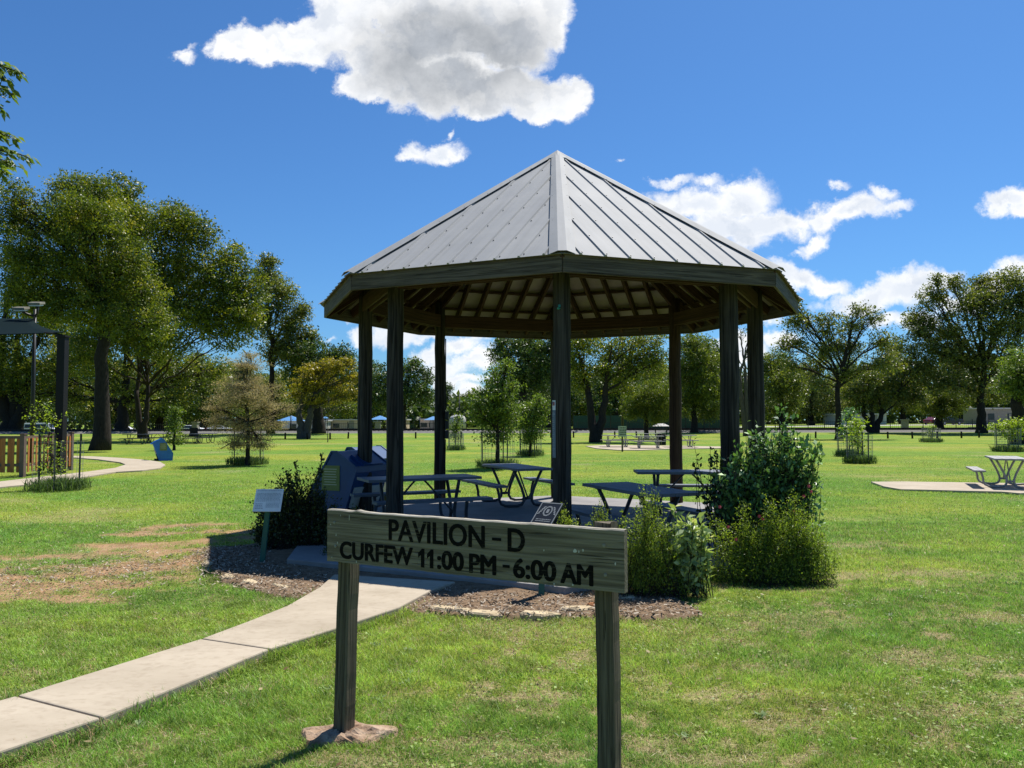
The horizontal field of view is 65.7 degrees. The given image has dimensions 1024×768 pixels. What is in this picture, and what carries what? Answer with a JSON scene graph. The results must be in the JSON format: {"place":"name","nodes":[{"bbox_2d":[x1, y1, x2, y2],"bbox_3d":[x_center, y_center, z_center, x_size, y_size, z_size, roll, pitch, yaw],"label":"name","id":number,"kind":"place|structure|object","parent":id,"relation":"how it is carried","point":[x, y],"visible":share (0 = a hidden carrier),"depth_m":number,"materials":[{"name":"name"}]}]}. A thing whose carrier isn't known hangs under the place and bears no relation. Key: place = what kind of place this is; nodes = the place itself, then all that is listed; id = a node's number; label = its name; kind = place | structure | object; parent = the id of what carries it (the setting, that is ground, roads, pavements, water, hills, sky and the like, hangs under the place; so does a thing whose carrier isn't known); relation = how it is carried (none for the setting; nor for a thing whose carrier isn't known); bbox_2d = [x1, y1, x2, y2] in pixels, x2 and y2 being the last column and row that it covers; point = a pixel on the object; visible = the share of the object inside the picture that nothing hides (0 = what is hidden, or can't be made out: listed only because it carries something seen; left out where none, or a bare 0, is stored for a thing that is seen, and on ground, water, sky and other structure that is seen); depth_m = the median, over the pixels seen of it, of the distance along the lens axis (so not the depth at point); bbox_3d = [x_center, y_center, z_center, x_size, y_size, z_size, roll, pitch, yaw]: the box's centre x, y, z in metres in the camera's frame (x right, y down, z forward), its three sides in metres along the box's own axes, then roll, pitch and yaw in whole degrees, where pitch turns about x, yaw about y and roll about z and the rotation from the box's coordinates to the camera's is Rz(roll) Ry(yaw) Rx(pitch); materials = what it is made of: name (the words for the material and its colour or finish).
{"place":"outdoors","nodes":[
{"label":"outdoors","id":0,"kind":"place"},
{"bbox_2d":[0,456,164,487],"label":"path","id":1,"kind":"structure","parent":0,"point":[134,465],"depth_m":29.30,"materials":[{"name":"concrete"}]},
{"bbox_2d":[0,574,454,761],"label":"path","id":2,"kind":"structure","parent":0,"point":[36,717],"depth_m":5.60,"materials":[{"name":"concrete"}]},
{"bbox_2d":[282,420,332,428],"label":"building","id":3,"kind":"structure","parent":0,"point":[294,425],"depth_m":151.82,"materials":[{"name":"beige glass"}]},
{"bbox_2d":[327,419,356,428],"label":"building","id":4,"kind":"structure","parent":0,"point":[352,423],"depth_m":155.78,"materials":[{"name":"beige glass"}]},
{"bbox_2d":[0,420,1023,767],"bbox_3d":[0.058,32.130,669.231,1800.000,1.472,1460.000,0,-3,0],"label":"ground","id":5,"kind":"structure","parent":0,"point":[896,446],"depth_m":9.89,"materials":[{"name":"green plant"}]},
{"bbox_2d":[0,61,40,183],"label":"overhanging tree","id":6,"kind":"object","parent":5,"relation":"on","point":[6,164],"visible":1,"depth_m":7.68,"materials":[{"name":"green plant"}]},
{"bbox_2d":[0,356,54,420],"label":"background tree","id":7,"kind":"object","parent":5,"relation":"on","point":[49,408],"visible":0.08,"depth_m":163.91,"materials":[{"name":"green plant"}]},
{"bbox_2d":[12,302,44,462],"bbox_3d":[-19.537,-0.030,32.033,1.120,6.631,0.585,0,-3,0],"label":"floodlight pole","id":8,"kind":"object","parent":5,"relation":"on","point":[34,315],"visible":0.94,"depth_m":32.17,"materials":[{"name":"metal"}]},
{"bbox_2d":[0,318,70,472],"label":"shade canopy","id":9,"kind":"object","parent":5,"relation":"on","point":[11,326],"visible":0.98,"depth_m":27.35,"materials":[{"name":"grey metal"}]},
{"bbox_2d":[0,432,74,476],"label":"wood fence","id":10,"kind":"object","parent":5,"relation":"on","point":[22,450],"visible":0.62,"depth_m":25.57,"materials":[{"name":"brown wood"}]},
{"bbox_2d":[0,246,92,428],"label":"elm tree","id":11,"kind":"object","parent":5,"relation":"on","point":[11,415],"visible":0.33,"depth_m":106.56,"materials":[{"name":"green plant"}]},
{"bbox_2d":[22,400,74,478],"bbox_3d":[-12.292,1.689,21.057,1.245,2.542,0.920,-1,-3,22],"label":"sapling","id":12,"kind":"object","parent":5,"relation":"on","point":[57,468],"visible":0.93,"depth_m":21.02,"materials":[{"name":"green plant"}]},
{"bbox_2d":[35,372,77,421],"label":"background tree","id":13,"kind":"object","parent":5,"relation":"on","point":[54,403],"visible":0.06,"depth_m":174.12,"materials":[{"name":"green plant"}]},
{"bbox_2d":[32,434,83,491],"bbox_3d":[-11.875,2.061,20.759,1.189,1.507,1.180,0,-3,0],"label":"wire cage","id":14,"kind":"object","parent":5,"relation":"on","point":[39,442],"visible":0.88,"depth_m":20.81,"materials":[{"name":"metal"}]},
{"bbox_2d":[0,167,186,450],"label":"elm tree","id":15,"kind":"object","parent":5,"relation":"on","point":[85,211],"visible":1,"depth_m":48.68,"materials":[{"name":"green plant"}]},
{"bbox_2d":[67,357,161,428],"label":"background tree","id":16,"kind":"object","parent":5,"relation":"on","point":[113,414],"visible":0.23,"depth_m":168.45,"materials":[{"name":"green plant"}]},
{"bbox_2d":[8,295,236,428],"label":"elm tree","id":17,"kind":"object","parent":5,"relation":"on","point":[127,393],"visible":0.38,"depth_m":105.18,"materials":[{"name":"green plant"}]},
{"bbox_2d":[112,353,208,428],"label":"background tree","id":18,"kind":"object","parent":5,"relation":"on","point":[160,420],"visible":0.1,"depth_m":181.51,"materials":[{"name":"green plant"}]},
{"bbox_2d":[44,169,277,437],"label":"elm tree","id":19,"kind":"object","parent":5,"relation":"on","point":[236,294],"visible":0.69,"depth_m":71.26,"materials":[{"name":"green plant"}]},
{"bbox_2d":[150,438,172,460],"bbox_3d":[-15.981,2.981,36.190,0.940,1.010,0.822,1,-3,-27],"label":"recycling bin","id":20,"kind":"object","parent":5,"relation":"on","point":[163,450],"visible":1,"depth_m":35.86,"materials":[{"name":"blue paint"}]},
{"bbox_2d":[163,403,186,449],"bbox_3d":[-20.686,2.667,48.780,1.534,3.132,1.933,0,-3,0],"label":"evergreen sapling","id":21,"kind":"object","parent":5,"relation":"on","point":[175,441],"visible":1,"depth_m":48.59,"materials":[{"name":"green plant"}]},
{"bbox_2d":[153,347,244,428],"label":"background tree","id":22,"kind":"object","parent":5,"relation":"on","point":[197,411],"visible":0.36,"depth_m":173.00,"materials":[{"name":"green plant"}]},
{"bbox_2d":[224,360,268,418],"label":"background tree","id":23,"kind":"object","parent":5,"relation":"on","point":[237,370],"visible":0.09,"depth_m":190.46,"materials":[{"name":"green plant"}]},
{"bbox_2d":[232,426,263,464],"bbox_3d":[-10.859,2.513,32.632,1.294,1.675,1.285,0,-3,0],"label":"wire cage","id":24,"kind":"object","parent":5,"relation":"on","point":[262,453],"visible":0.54,"depth_m":32.46,"materials":[{"name":"metal"}]},
{"bbox_2d":[198,350,301,465],"bbox_3d":[-10.846,0.982,32.116,4.012,4.954,3.375,-2,-3,34],"label":"cypress sapling","id":25,"kind":"object","parent":5,"relation":"on","point":[245,392],"visible":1,"depth_m":31.89,"materials":[{"name":"green plant"}]},
{"bbox_2d":[249,366,306,428],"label":"background tree","id":26,"kind":"object","parent":5,"relation":"on","point":[279,382],"visible":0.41,"depth_m":169.77,"materials":[{"name":"green plant"}]},
{"bbox_2d":[233,252,325,433],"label":"pecan tree","id":27,"kind":"object","parent":5,"relation":"on","point":[278,344],"visible":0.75,"depth_m":96.76,"materials":[{"name":"green plant"}]},
{"bbox_2d":[277,369,356,418],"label":"background tree","id":28,"kind":"object","parent":5,"relation":"on","point":[346,409],"visible":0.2,"depth_m":165.00,"materials":[{"name":"green plant"}]},
{"bbox_2d":[277,336,357,433],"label":"oak tree","id":29,"kind":"object","parent":5,"relation":"on","point":[318,423],"visible":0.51,"depth_m":95.70,"materials":[{"name":"green plant"}]},
{"bbox_2d":[283,356,357,438],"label":"cypress tree","id":30,"kind":"object","parent":5,"relation":"on","point":[303,428],"visible":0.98,"depth_m":79.11,"materials":[{"name":"green plant"}]},
{"bbox_2d":[309,450,385,511],"bbox_3d":[-2.942,1.828,14.316,1.080,1.284,1.040,-1,-3,25],"label":"recycling bin","id":31,"kind":"object","parent":5,"relation":"on","point":[343,471],"visible":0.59,"depth_m":13.85,"materials":[{"name":"blue paint"}]},
{"bbox_2d":[0,520,705,621],"bbox_3d":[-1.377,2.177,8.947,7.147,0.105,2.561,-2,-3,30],"label":"mulch bed","id":32,"kind":"object","parent":5,"relation":"on","point":[283,554],"visible":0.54,"depth_m":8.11,"materials":[{"name":"brown wood"}]},
{"bbox_2d":[252,489,283,561],"bbox_3d":[-3.051,1.815,9.923,0.345,0.988,0.152,0,-3,0],"label":"notice sign","id":33,"kind":"object","parent":32,"relation":"on","point":[267,501],"visible":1,"depth_m":9.93,"materials":[{"name":"grey metal"}]},
{"bbox_2d":[248,466,341,549],"bbox_3d":[-2.901,1.720,10.935,1.465,1.174,0.572,0,-3,0],"label":"dark shrub","id":34,"kind":"object","parent":32,"relation":"on","point":[280,535],"visible":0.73,"depth_m":10.83,"materials":[{"name":"green plant"}]},
{"bbox_2d":[284,452,324,546],"bbox_3d":[-2.829,1.611,10.813,0.549,1.375,0.238,0,-3,0],"label":"dark shrub","id":35,"kind":"object","parent":32,"relation":"on","point":[315,498],"visible":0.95,"depth_m":10.82,"materials":[{"name":"green plant"}]},
{"bbox_2d":[531,502,563,594],"bbox_3d":[0.348,1.717,8.051,0.260,1.002,0.263,-2,-3,38],"label":"memorial plaque","id":36,"kind":"object","parent":32,"relation":"on","point":[547,512],"visible":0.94,"depth_m":8.06,"materials":[{"name":"green paint"}]},
{"bbox_2d":[556,506,580,525],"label":"olive shrub","id":37,"kind":"object","parent":32,"relation":"on","point":[568,520],"visible":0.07,"depth_m":8.42,"materials":[{"name":"green plant"}]},
{"bbox_2d":[584,498,613,526],"bbox_3d":[0.930,1.684,8.348,0.406,0.992,0.341,0,-3,0],"label":"olive shrub","id":38,"kind":"object","parent":32,"relation":"on","point":[601,514],"visible":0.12,"depth_m":8.32,"materials":[{"name":"green plant"}]},
{"bbox_2d":[618,484,689,600],"bbox_3d":[1.391,1.577,8.109,0.810,1.184,0.562,0,-3,0],"label":"olive shrub","id":39,"kind":"object","parent":32,"relation":"on","point":[649,569],"visible":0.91,"depth_m":8.00,"materials":[{"name":"green plant"}]},
{"bbox_2d":[662,503,715,598],"bbox_3d":[1.808,1.694,8.147,0.550,0.956,0.529,0,-3,0],"label":"broadleaf plant","id":40,"kind":"object","parent":32,"relation":"on","point":[695,557],"visible":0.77,"depth_m":8.05,"materials":[{"name":"green plant"}]},
{"bbox_2d":[330,360,386,422],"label":"background tree","id":41,"kind":"object","parent":5,"relation":"on","point":[375,412],"visible":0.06,"depth_m":185.81,"materials":[{"name":"green plant"}]},
{"bbox_2d":[345,445,385,506],"bbox_3d":[-3.082,1.919,16.314,1.080,1.284,1.040,-1,-3,25],"label":"recycling bin","id":42,"kind":"object","parent":5,"relation":"on","point":[380,450],"visible":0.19,"depth_m":16.35,"materials":[{"name":"blue paint"}]},
{"bbox_2d":[372,355,434,427],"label":"oak tree","id":43,"kind":"object","parent":5,"relation":"on","point":[410,368],"visible":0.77,"depth_m":120.99,"materials":[{"name":"green plant"}]},
{"bbox_2d":[432,382,454,414],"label":"background tree","id":44,"kind":"object","parent":5,"relation":"on","point":[449,387],"visible":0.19,"depth_m":228.00,"materials":[{"name":"green plant"}]},
{"bbox_2d":[428,605,468,611],"bbox_3d":[-0.581,2.127,7.448,0.434,0.088,0.137,-1,-3,20],"label":"edging stone","id":45,"kind":"object","parent":5,"relation":"on","point":[443,607],"visible":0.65,"depth_m":7.43,"materials":[{"name":"stone"}]},
{"bbox_2d":[448,431,463,448],"bbox_3d":[-3.378,3.442,47.861,0.937,1.171,0.930,0,-3,0],"label":"wire cage","id":46,"kind":"object","parent":5,"relation":"on","point":[456,439],"visible":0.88,"depth_m":47.74,"materials":[{"name":"metal"}]},
{"bbox_2d":[446,411,467,442],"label":"sapling","id":47,"kind":"object","parent":5,"relation":"on","point":[456,425],"visible":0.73,"depth_m":49.30,"materials":[{"name":"green plant"}]},
{"bbox_2d":[298,509,627,767],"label":"park sign","id":48,"kind":"object","parent":5,"relation":"on","point":[589,558],"visible":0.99,"depth_m":4.08,"materials":[{"name":"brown wood"}]},
{"bbox_2d":[461,609,502,619],"bbox_3d":[-0.274,2.122,7.292,0.406,0.081,0.148,-1,-3,20],"label":"edging stone","id":49,"kind":"object","parent":5,"relation":"on","point":[482,613],"visible":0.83,"depth_m":7.24,"materials":[{"name":"stone"}]},
{"bbox_2d":[462,357,527,468],"bbox_3d":[-0.587,1.162,29.736,2.589,4.343,2.307,2,-3,-32],"label":"young oak","id":50,"kind":"object","parent":5,"relation":"on","point":[498,414],"visible":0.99,"depth_m":29.52,"materials":[{"name":"green plant"}]},
{"bbox_2d":[0,353,995,428],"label":"treeline","id":51,"kind":"object","parent":5,"relation":"on","point":[413,413],"visible":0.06,"depth_m":200.15,"materials":[{"name":"green plant"}]},
{"bbox_2d":[481,428,514,466],"bbox_3d":[-0.545,2.436,30.100,1.294,1.563,1.285,0,-3,0],"label":"wire cage","id":52,"kind":"object","parent":5,"relation":"on","point":[503,448],"visible":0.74,"depth_m":29.65,"materials":[{"name":"metal"}]},
{"bbox_2d":[0,430,1008,433],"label":"railway embankment","id":53,"kind":"structure","parent":5,"relation":"on","point":[465,431],"depth_m":98.56,"materials":[{"name":"grey gravel"}]},
{"bbox_2d":[0,427,1006,431],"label":"railway track","id":54,"kind":"structure","parent":53,"relation":"on","point":[422,429],"depth_m":100.11,"materials":[{"name":"grey metal"}]},
{"bbox_2d":[35,419,1005,428],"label":"iron fence","id":55,"kind":"object","parent":5,"relation":"on","point":[413,423],"visible":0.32,"depth_m":115.84,"materials":[{"name":"black metal"}]},
{"bbox_2d":[483,338,572,427],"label":"oak tree","id":56,"kind":"object","parent":5,"relation":"on","point":[531,350],"visible":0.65,"depth_m":134.71,"materials":[{"name":"green plant"}]},
{"bbox_2d":[514,393,550,455],"bbox_3d":[0.917,2.084,39.715,2.446,3.427,2.205,0,-3,0],"label":"young oak","id":57,"kind":"object","parent":5,"relation":"on","point":[534,411],"visible":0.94,"depth_m":39.51,"materials":[{"name":"green plant"}]},
{"bbox_2d":[520,610,561,620],"bbox_3d":[0.262,2.113,7.235,0.381,0.092,0.163,0,-3,3],"label":"edging stone","id":58,"kind":"object","parent":5,"relation":"on","point":[536,616],"visible":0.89,"depth_m":7.19,"materials":[{"name":"stone"}]},
{"bbox_2d":[287,150,804,593],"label":"pavilion","id":59,"kind":"structure","parent":5,"relation":"on","point":[559,250],"depth_m":11.91,"materials":[{"name":"metal"}]},
{"bbox_2d":[350,474,492,517],"bbox_3d":[-1.517,1.905,13.027,1.900,0.762,1.684,1,-3,-25],"label":"picnic table","id":60,"kind":"object","parent":59,"relation":"on","point":[455,499],"visible":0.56,"depth_m":12.95,"materials":[{"name":"metal"}]},
{"bbox_2d":[461,463,574,507],"bbox_3d":[0.084,2.038,16.024,1.684,0.762,1.900,1,-3,-23],"label":"picnic table","id":61,"kind":"object","parent":59,"relation":"on","point":[514,467],"visible":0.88,"depth_m":15.74,"materials":[{"name":"metal"}]},
{"bbox_2d":[572,482,720,551],"bbox_3d":[1.723,1.802,10.879,1.684,0.762,1.900,1,-3,-21],"label":"picnic table","id":62,"kind":"object","parent":59,"relation":"on","point":[632,489],"visible":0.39,"depth_m":10.73,"materials":[{"name":"metal"}]},
{"bbox_2d":[633,469,719,513],"bbox_3d":[3.204,1.960,14.426,1.900,0.762,1.684,0,-3,3],"label":"picnic table","id":63,"kind":"object","parent":59,"relation":"on","point":[658,472],"visible":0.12,"depth_m":14.43,"materials":[{"name":"metal"}]},
{"bbox_2d":[508,339,586,427],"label":"background tree","id":64,"kind":"object","parent":5,"relation":"on","point":[576,398],"visible":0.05,"depth_m":174.73,"materials":[{"name":"green plant"}]},
{"bbox_2d":[550,360,596,415],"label":"background tree","id":65,"kind":"object","parent":5,"relation":"on","point":[579,412],"visible":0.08,"depth_m":183.06,"materials":[{"name":"green plant"}]},
{"bbox_2d":[560,605,593,610],"bbox_3d":[0.617,2.125,7.443,0.337,0.086,0.158,0,-3,-4],"label":"edging stone","id":66,"kind":"object","parent":5,"relation":"on","point":[571,608],"visible":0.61,"depth_m":7.42,"materials":[{"name":"stone"}]},
{"bbox_2d":[581,351,652,415],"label":"background tree","id":67,"kind":"object","parent":5,"relation":"on","point":[613,407],"visible":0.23,"depth_m":175.82,"materials":[{"name":"green plant"}]},
{"bbox_2d":[570,335,668,441],"bbox_3d":[8.202,0.127,64.561,10.026,9.682,6.567,0,-3,0],"label":"pecan tree","id":68,"kind":"object","parent":5,"relation":"on","point":[606,373],"visible":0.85,"depth_m":63.99,"materials":[{"name":"green plant"}]},
{"bbox_2d":[573,413,719,427],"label":"screen fence","id":69,"kind":"object","parent":5,"relation":"on","point":[582,421],"visible":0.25,"depth_m":129.82,"materials":[{"name":"metal"}]},
{"bbox_2d":[619,375,682,435],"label":"willow tree","id":70,"kind":"object","parent":5,"relation":"on","point":[656,404],"visible":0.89,"depth_m":74.25,"materials":[{"name":"green plant"}]},
{"bbox_2d":[665,331,719,432],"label":"willow tree","id":71,"kind":"object","parent":5,"relation":"on","point":[700,364],"visible":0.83,"depth_m":96.83,"materials":[{"name":"green plant"}]},
{"bbox_2d":[690,438,745,557],"bbox_3d":[2.591,1.452,9.848,0.760,1.587,0.431,0,-3,0],"label":"dark shrub","id":72,"kind":"object","parent":5,"relation":"on","point":[710,498],"visible":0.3,"depth_m":9.85,"materials":[{"name":"green plant"}]},
{"bbox_2d":[704,337,747,410],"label":"background tree","id":73,"kind":"object","parent":5,"relation":"on","point":[717,347],"visible":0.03,"depth_m":181.12,"materials":[{"name":"green plant"}]},
{"bbox_2d":[738,325,747,435],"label":"bare tree","id":74,"kind":"object","parent":5,"relation":"on","point":[744,409],"visible":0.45,"depth_m":86.61,"materials":[{"name":"grey plant"}]},
{"bbox_2d":[704,402,828,561],"bbox_3d":[3.053,1.214,9.308,1.469,2.016,1.177,0,-3,0],"label":"flowering shrub","id":75,"kind":"object","parent":5,"relation":"on","point":[757,476],"visible":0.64,"depth_m":9.44,"materials":[{"name":"green plant"}]},
{"bbox_2d":[706,485,843,587],"bbox_3d":[2.828,1.665,8.836,1.770,1.069,0.716,0,-3,0],"label":"olive shrub","id":76,"kind":"object","parent":5,"relation":"on","point":[797,560],"visible":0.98,"depth_m":8.74,"materials":[{"name":"green plant"}]},
{"bbox_2d":[763,347,815,424],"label":"oak tree","id":77,"kind":"object","parent":5,"relation":"on","point":[779,389],"visible":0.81,"depth_m":106.33,"materials":[{"name":"green plant"}]},
{"bbox_2d":[772,356,852,424],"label":"background tree","id":78,"kind":"object","parent":5,"relation":"on","point":[811,411],"visible":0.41,"depth_m":163.53,"materials":[{"name":"green plant"}]},
{"bbox_2d":[770,300,910,438],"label":"pecan tree","id":79,"kind":"object","parent":5,"relation":"on","point":[835,349],"visible":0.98,"depth_m":73.54,"materials":[{"name":"green plant"}]},
{"bbox_2d":[835,406,861,449],"bbox_3d":[16.722,2.419,39.515,1.435,2.654,1.314,0,-3,0],"label":"sapling","id":80,"kind":"object","parent":5,"relation":"on","point":[849,414],"visible":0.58,"depth_m":39.52,"materials":[{"name":"green plant"}]},
{"bbox_2d":[808,356,891,417],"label":"background tree","id":81,"kind":"object","parent":5,"relation":"on","point":[853,364],"visible":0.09,"depth_m":179.14,"materials":[{"name":"green plant"}]},
{"bbox_2d":[837,415,871,453],"bbox_3d":[14.514,2.387,33.601,1.487,2.184,1.366,0,-3,0],"label":"sapling","id":82,"kind":"object","parent":5,"relation":"on","point":[857,425],"visible":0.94,"depth_m":33.53,"materials":[{"name":"green plant"}]},
{"bbox_2d":[821,413,888,424],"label":"building","id":83,"kind":"structure","parent":5,"relation":"on","point":[830,417],"depth_m":157.86,"materials":[{"name":"grey glass"}]},
{"bbox_2d":[845,432,872,461],"bbox_3d":[14.373,2.645,32.839,1.037,1.339,1.030,0,-3,0],"label":"wire cage","id":84,"kind":"object","parent":5,"relation":"on","point":[847,441],"visible":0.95,"depth_m":32.87,"materials":[{"name":"metal"}]},
{"bbox_2d":[832,330,944,432],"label":"oak tree","id":85,"kind":"object","parent":5,"relation":"on","point":[904,393],"visible":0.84,"depth_m":95.67,"materials":[{"name":"green plant"}]},
{"bbox_2d":[882,358,924,423],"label":"background tree","id":86,"kind":"object","parent":5,"relation":"on","point":[903,411],"visible":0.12,"depth_m":177.39,"materials":[{"name":"green plant"}]},
{"bbox_2d":[911,386,971,427],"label":"willow tree","id":87,"kind":"object","parent":5,"relation":"on","point":[948,405],"visible":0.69,"depth_m":104.01,"materials":[{"name":"green plant"}]},
{"bbox_2d":[923,342,992,423],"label":"background tree","id":88,"kind":"object","parent":5,"relation":"on","point":[972,404],"visible":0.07,"depth_m":184.75,"materials":[{"name":"green plant"}]},
{"bbox_2d":[894,262,1023,432],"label":"pecan tree","id":89,"kind":"object","parent":5,"relation":"on","point":[981,305],"visible":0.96,"depth_m":94.30,"materials":[{"name":"green plant"}]},
{"bbox_2d":[972,359,1022,407],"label":"background tree","id":90,"kind":"object","parent":5,"relation":"on","point":[1003,405],"visible":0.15,"depth_m":172.47,"materials":[{"name":"green plant"}]},
{"bbox_2d":[982,415,1023,440],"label":"sapling","id":91,"kind":"object","parent":5,"relation":"on","point":[1009,424],"visible":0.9,"depth_m":44.85,"materials":[{"name":"green plant"}]},
{"bbox_2d":[987,338,1023,443],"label":"elm tree","id":92,"kind":"object","parent":5,"relation":"on","point":[1014,369],"visible":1,"depth_m":58.30,"materials":[{"name":"green plant"}]},
{"bbox_2d":[994,425,1021,451],"bbox_3d":[27.704,3.058,44.336,1.297,1.507,1.288,0,-3,0],"label":"wire cage","id":93,"kind":"object","parent":5,"relation":"on","point":[1008,441],"visible":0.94,"depth_m":44.07,"materials":[{"name":"metal"}]},
{"bbox_2d":[0,0,1023,421],"label":"sky","id":94,"kind":"structure","parent":0,"point":[865,150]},
{"bbox_2d":[21,438,1023,492],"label":"long grass","id":95,"kind":"structure","parent":0,"point":[59,485],"depth_m":32.05,"materials":[{"name":"green plant"}]},
{"bbox_2d":[585,445,720,450],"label":"pavement","id":96,"kind":"structure","parent":0,"point":[630,447],"depth_m":50.52,"materials":[{"name":"concrete"}]},
{"bbox_2d":[602,435,631,446],"bbox_3d":[6.898,3.747,52.227,1.900,0.762,1.684,0,-3,-3],"label":"picnic table","id":97,"kind":"object","parent":96,"relation":"on","point":[608,440],"visible":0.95,"depth_m":51.99,"materials":[{"name":"grey wood"}]},
{"bbox_2d":[631,436,665,447],"bbox_3d":[8.508,3.624,49.578,1.900,0.762,1.684,0,-3,2],"label":"picnic table","id":98,"kind":"object","parent":96,"relation":"on","point":[639,441],"visible":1,"depth_m":49.31,"materials":[{"name":"grey wood"}]},
{"bbox_2d":[871,481,1023,494],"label":"pavement","id":99,"kind":"structure","parent":0,"point":[958,487],"depth_m":20.54,"materials":[{"name":"concrete"}]},
{"bbox_2d":[966,456,1023,487],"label":"picnic table","id":100,"kind":"object","parent":99,"relation":"on","point":[976,469],"visible":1,"depth_m":20.57,"materials":[{"name":"grey metal"}]},
{"bbox_2d":[963,408,1011,424],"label":"building","id":101,"kind":"structure","parent":0,"point":[991,416],"depth_m":149.91,"materials":[{"name":"stone"}]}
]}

